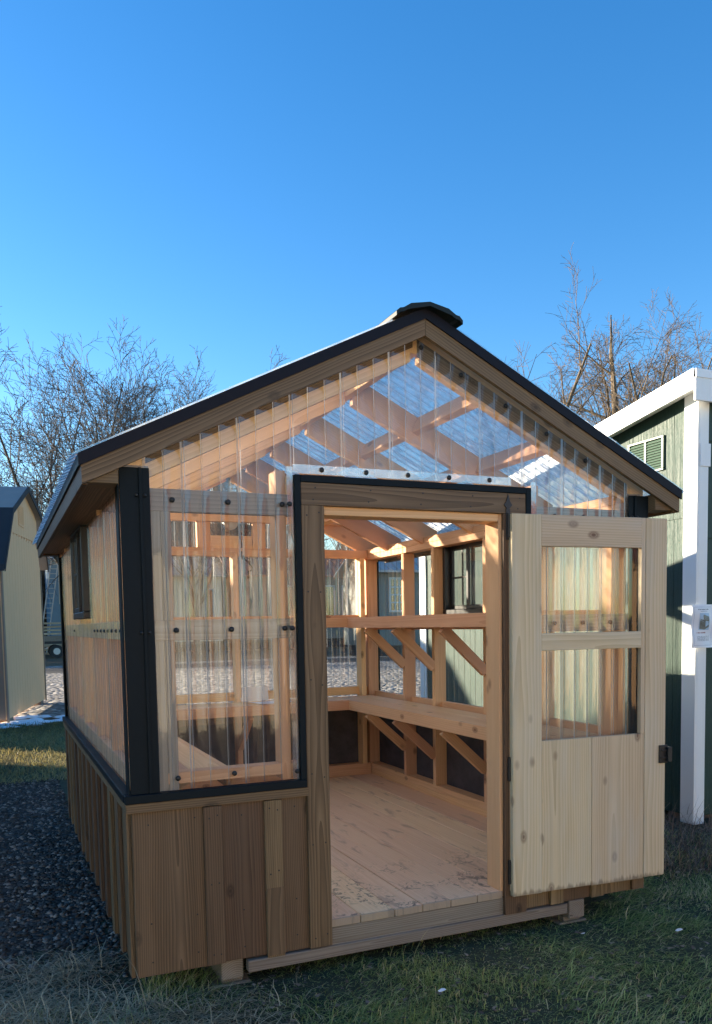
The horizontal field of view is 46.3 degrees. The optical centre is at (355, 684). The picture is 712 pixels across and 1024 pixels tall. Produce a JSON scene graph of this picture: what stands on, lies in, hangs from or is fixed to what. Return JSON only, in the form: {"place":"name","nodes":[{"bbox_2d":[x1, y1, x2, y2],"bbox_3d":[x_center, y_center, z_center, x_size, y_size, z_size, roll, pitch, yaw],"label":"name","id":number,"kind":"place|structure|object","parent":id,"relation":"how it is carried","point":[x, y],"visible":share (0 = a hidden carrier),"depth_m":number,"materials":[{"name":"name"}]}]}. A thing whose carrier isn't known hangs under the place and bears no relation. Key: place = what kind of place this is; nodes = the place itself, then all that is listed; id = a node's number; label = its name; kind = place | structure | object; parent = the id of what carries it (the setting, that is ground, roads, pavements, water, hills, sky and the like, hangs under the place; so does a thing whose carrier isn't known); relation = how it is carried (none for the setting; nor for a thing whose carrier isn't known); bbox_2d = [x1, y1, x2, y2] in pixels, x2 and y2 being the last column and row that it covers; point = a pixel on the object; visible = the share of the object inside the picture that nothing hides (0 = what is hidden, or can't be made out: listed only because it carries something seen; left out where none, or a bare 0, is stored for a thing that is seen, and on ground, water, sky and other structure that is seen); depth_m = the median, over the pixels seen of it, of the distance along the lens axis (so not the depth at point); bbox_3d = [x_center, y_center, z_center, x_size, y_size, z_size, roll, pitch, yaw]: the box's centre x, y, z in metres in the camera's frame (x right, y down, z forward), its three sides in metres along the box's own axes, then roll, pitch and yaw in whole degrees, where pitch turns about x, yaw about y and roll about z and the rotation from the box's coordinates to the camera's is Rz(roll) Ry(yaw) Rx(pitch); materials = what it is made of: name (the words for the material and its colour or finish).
{"place":"outdoors","nodes":[
{"label":"outdoors","id":0,"kind":"place"},
{"bbox_2d":[14,647,356,719],"bbox_3d":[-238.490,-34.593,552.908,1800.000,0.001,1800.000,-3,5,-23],"label":"ground","id":1,"kind":"structure","parent":0,"point":[208,655],"depth_m":41.47,"materials":[{"name":"grey stone"}]},
{"bbox_2d":[0,448,58,571],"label":"bare tree","id":2,"kind":"object","parent":1,"relation":"on","point":[46,500],"visible":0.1,"depth_m":38.03,"materials":[{"name":"brown plant"}]},
{"bbox_2d":[43,557,57,651],"bbox_3d":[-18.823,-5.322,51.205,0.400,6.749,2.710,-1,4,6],"label":"trailer with ladder rack","id":3,"kind":"object","parent":1,"relation":"on","point":[50,593],"visible":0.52,"depth_m":51.30,"materials":[{"name":"metal"}]},
{"bbox_2d":[44,622,61,644],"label":"lumber stack","id":4,"kind":"object","parent":1,"relation":"on","point":[52,630],"visible":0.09,"depth_m":46.36,"materials":[{"name":"grey wood"}]},
{"bbox_2d":[45,557,60,635],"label":"cabin","id":5,"kind":"object","parent":1,"relation":"on","point":[56,615],"visible":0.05,"depth_m":52.73,"materials":[{"name":"blue metal"}]},
{"bbox_2d":[44,636,61,657],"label":"utility trailer","id":6,"kind":"object","parent":1,"relation":"on","point":[54,650],"visible":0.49,"depth_m":42.18,"materials":[{"name":"metal"}]},
{"bbox_2d":[0,306,179,600],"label":"bare tree","id":7,"kind":"object","parent":1,"relation":"on","point":[49,476],"visible":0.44,"depth_m":38.71,"materials":[{"name":"grey plant"}]},
{"bbox_2d":[0,345,245,570],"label":"bare tree","id":8,"kind":"object","parent":1,"relation":"on","point":[146,410],"visible":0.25,"depth_m":41.79,"materials":[{"name":"grey plant"}]},
{"bbox_2d":[117,410,250,651],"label":"bare tree","id":9,"kind":"object","parent":1,"relation":"on","point":[199,599],"visible":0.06,"depth_m":46.65,"materials":[{"name":"grey plant"}]},
{"bbox_2d":[172,556,227,650],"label":"cabin","id":10,"kind":"object","parent":1,"relation":"on","point":[211,605],"visible":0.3,"depth_m":49.94,"materials":[{"name":"grey metal"}]},
{"bbox_2d":[182,590,194,640],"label":"window","id":11,"kind":"structure","parent":10,"relation":"in","point":[188,611],"depth_m":49.52,"materials":[{"name":"clear glass"}]},
{"bbox_2d":[204,589,213,616],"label":"window","id":12,"kind":"structure","parent":10,"relation":"in","point":[209,600],"depth_m":50.03,"materials":[{"name":"clear glass"}]},
{"bbox_2d":[2,468,404,647],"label":"thicket","id":13,"kind":"object","parent":1,"relation":"on","point":[342,546],"visible":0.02,"depth_m":63.86,"materials":[{"name":"brown plant"}]},
{"bbox_2d":[14,655,420,717],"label":"gravel yard","id":14,"kind":"structure","parent":1,"relation":"on","point":[202,680],"depth_m":22.19,"materials":[{"name":"grey gravel"}]},
{"bbox_2d":[0,486,48,722],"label":"tan shed","id":15,"kind":"structure","parent":14,"relation":"on","point":[22,667],"depth_m":14.15,"materials":[{"name":"beige wood"}]},
{"bbox_2d":[46,656,417,672],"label":"asphalt drive","id":16,"kind":"structure","parent":1,"relation":"on","point":[191,665],"depth_m":31.79,"materials":[{"name":"grey asphalt"}]},
{"bbox_2d":[217,557,348,649],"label":"cabin","id":17,"kind":"object","parent":1,"relation":"on","point":[255,596],"visible":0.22,"depth_m":51.29,"materials":[{"name":"grey metal"}]},
{"bbox_2d":[287,585,294,615],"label":"window","id":18,"kind":"structure","parent":17,"relation":"in","point":[290,588],"depth_m":51.54,"materials":[{"name":"clear glass"}]},
{"bbox_2d":[325,585,334,614],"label":"window","id":19,"kind":"structure","parent":17,"relation":"in","point":[330,605],"depth_m":52.57,"materials":[{"name":"clear glass"}]},
{"bbox_2d":[341,585,343,614],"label":"window","id":20,"kind":"structure","parent":17,"relation":"in","point":[341,585],"depth_m":52.86,"materials":[{"name":"clear glass"}]},
{"bbox_2d":[152,345,419,570],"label":"bare tree","id":21,"kind":"object","parent":1,"relation":"on","point":[290,564],"visible":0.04,"depth_m":50.17,"materials":[{"name":"brown plant"}]},
{"bbox_2d":[334,549,419,655],"bbox_3d":[2.325,-3.855,38.834,5.450,4.850,4.400,-3,5,-23],"label":"cabin","id":22,"kind":"object","parent":1,"relation":"on","point":[390,588],"visible":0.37,"depth_m":36.94,"materials":[{"name":"grey metal"}]},
{"bbox_2d":[389,577,401,611],"bbox_3d":[1.899,-3.964,36.705,0.980,1.530,0.050,-3,5,-23],"label":"window","id":23,"kind":"structure","parent":22,"relation":"in","point":[395,583],"depth_m":36.63,"materials":[{"name":"clear glass"}]},
{"bbox_2d":[381,248,670,483],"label":"bare tree","id":24,"kind":"object","parent":1,"relation":"on","point":[570,398],"visible":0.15,"depth_m":45.42,"materials":[{"name":"brown plant"}]},
{"bbox_2d":[471,287,711,464],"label":"bare tree","id":25,"kind":"object","parent":1,"relation":"on","point":[678,371],"visible":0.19,"depth_m":57.95,"materials":[{"name":"brown plant"}]},
{"bbox_2d":[543,315,708,425],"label":"bare tree","id":26,"kind":"object","parent":1,"relation":"on","point":[608,407],"visible":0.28,"depth_m":50.91,"materials":[{"name":"brown plant"}]},
{"bbox_2d":[548,289,711,425],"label":"bare tree","id":27,"kind":"object","parent":1,"relation":"on","point":[647,370],"visible":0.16,"depth_m":49.13,"materials":[{"name":"brown plant"}]},
{"bbox_2d":[0,721,711,1023],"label":"lawn","id":28,"kind":"structure","parent":0,"point":[478,950],"depth_m":3.43,"materials":[{"name":"plant"}]},
{"bbox_2d":[0,715,64,728],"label":"snow patches","id":29,"kind":"object","parent":28,"relation":"on","point":[32,719],"visible":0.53,"depth_m":13.02,"materials":[{"name":"white snow"}]},
{"bbox_2d":[0,720,66,784],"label":"dry grass","id":30,"kind":"structure","parent":28,"relation":"on","point":[36,736],"depth_m":9.75,"materials":[{"name":"green plant"}]},
{"bbox_2d":[0,777,294,1023],"bbox_3d":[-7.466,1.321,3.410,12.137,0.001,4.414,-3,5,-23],"label":"gravel lane","id":31,"kind":"structure","parent":28,"relation":"on","point":[58,901],"depth_m":4.63,"materials":[{"name":"grey gravel"}]},
{"bbox_2d":[0,932,343,1023],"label":"straw","id":32,"kind":"object","parent":28,"relation":"on","point":[60,975],"visible":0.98,"depth_m":3.12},
{"bbox_2d":[202,965,250,987],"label":"soil patch","id":33,"kind":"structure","parent":28,"relation":"on","point":[237,980],"depth_m":3.37,"materials":[{"name":"brown soil"}]},
{"bbox_2d":[32,302,684,980],"bbox_3d":[-0.340,-0.291,4.950,2.780,2.686,3.347,-3,5,-23],"label":"greenhouse","id":34,"kind":"object","parent":28,"relation":"on","point":[312,822],"visible":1,"depth_m":3.77,"materials":[{"name":"brown wood"}]},
{"bbox_2d":[70,525,91,619],"bbox_3d":[-1.474,-0.602,4.490,0.067,0.494,0.609,-3,5,-23],"label":"window","id":35,"kind":"structure","parent":34,"relation":"in","point":[79,547],"depth_m":4.24,"materials":[{"name":"black plastic"}]},
{"bbox_2d":[210,522,252,578],"bbox_3d":[-0.941,-1.097,6.284,0.348,0.599,0.161,-3,5,-23],"label":"exhaust fan","id":36,"kind":"object","parent":34,"relation":"attached to","point":[230,529],"visible":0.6,"depth_m":6.29,"materials":[{"name":"metal"}]},
{"bbox_2d":[241,686,268,701],"bbox_3d":[-0.778,0.070,6.368,0.220,0.108,0.031,-3,5,-23],"label":"paper sheet","id":37,"kind":"object","parent":34,"relation":"on","point":[259,693],"visible":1,"depth_m":6.37,"materials":[{"name":"white paper"}]},
{"bbox_2d":[250,700,290,703],"bbox_3d":[-0.644,0.129,6.214,0.277,0.006,0.198,-4,5,-35],"label":"paper sheet","id":38,"kind":"object","parent":34,"relation":"on","point":[268,702],"visible":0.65,"depth_m":6.20,"materials":[{"name":"white paper"}]},
{"bbox_2d":[443,541,482,613],"bbox_3d":[0.745,-0.710,5.442,0.067,0.494,0.609,-3,5,-23],"label":"window","id":39,"kind":"structure","parent":34,"relation":"in","point":[449,607],"depth_m":5.57,"materials":[{"name":"black plastic"}]},
{"bbox_2d":[504,495,671,896],"bbox_3d":[1.076,0.046,3.829,0.875,1.792,0.071,-2,4,-19],"label":"door","id":40,"kind":"structure","parent":34,"relation":"in","point":[585,811],"depth_m":3.83,"materials":[{"name":"brown wood"}]},
{"bbox_2d":[545,915,585,924],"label":"soil patch","id":41,"kind":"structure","parent":28,"relation":"on","point":[563,919],"depth_m":3.98,"materials":[{"name":"brown soil"}]},
{"bbox_2d":[419,368,711,824],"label":"green shed","id":42,"kind":"structure","parent":28,"relation":"on","point":[665,430],"depth_m":5.83,"materials":[{"name":"green wood"}]},
{"bbox_2d":[691,604,711,647],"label":"flyer","id":43,"kind":"object","parent":42,"relation":"attached to","point":[701,625],"visible":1,"depth_m":5.62,"materials":[{"name":"paper"}]},
{"bbox_2d":[658,791,711,879],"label":"weeds","id":44,"kind":"object","parent":28,"relation":"on","point":[692,835],"visible":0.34,"depth_m":5.17,"materials":[{"name":"green plant"}]},
{"bbox_2d":[0,0,711,549],"label":"sky","id":45,"kind":"structure","parent":0,"point":[240,180],"materials":[{"name":"blue"}]}
]}

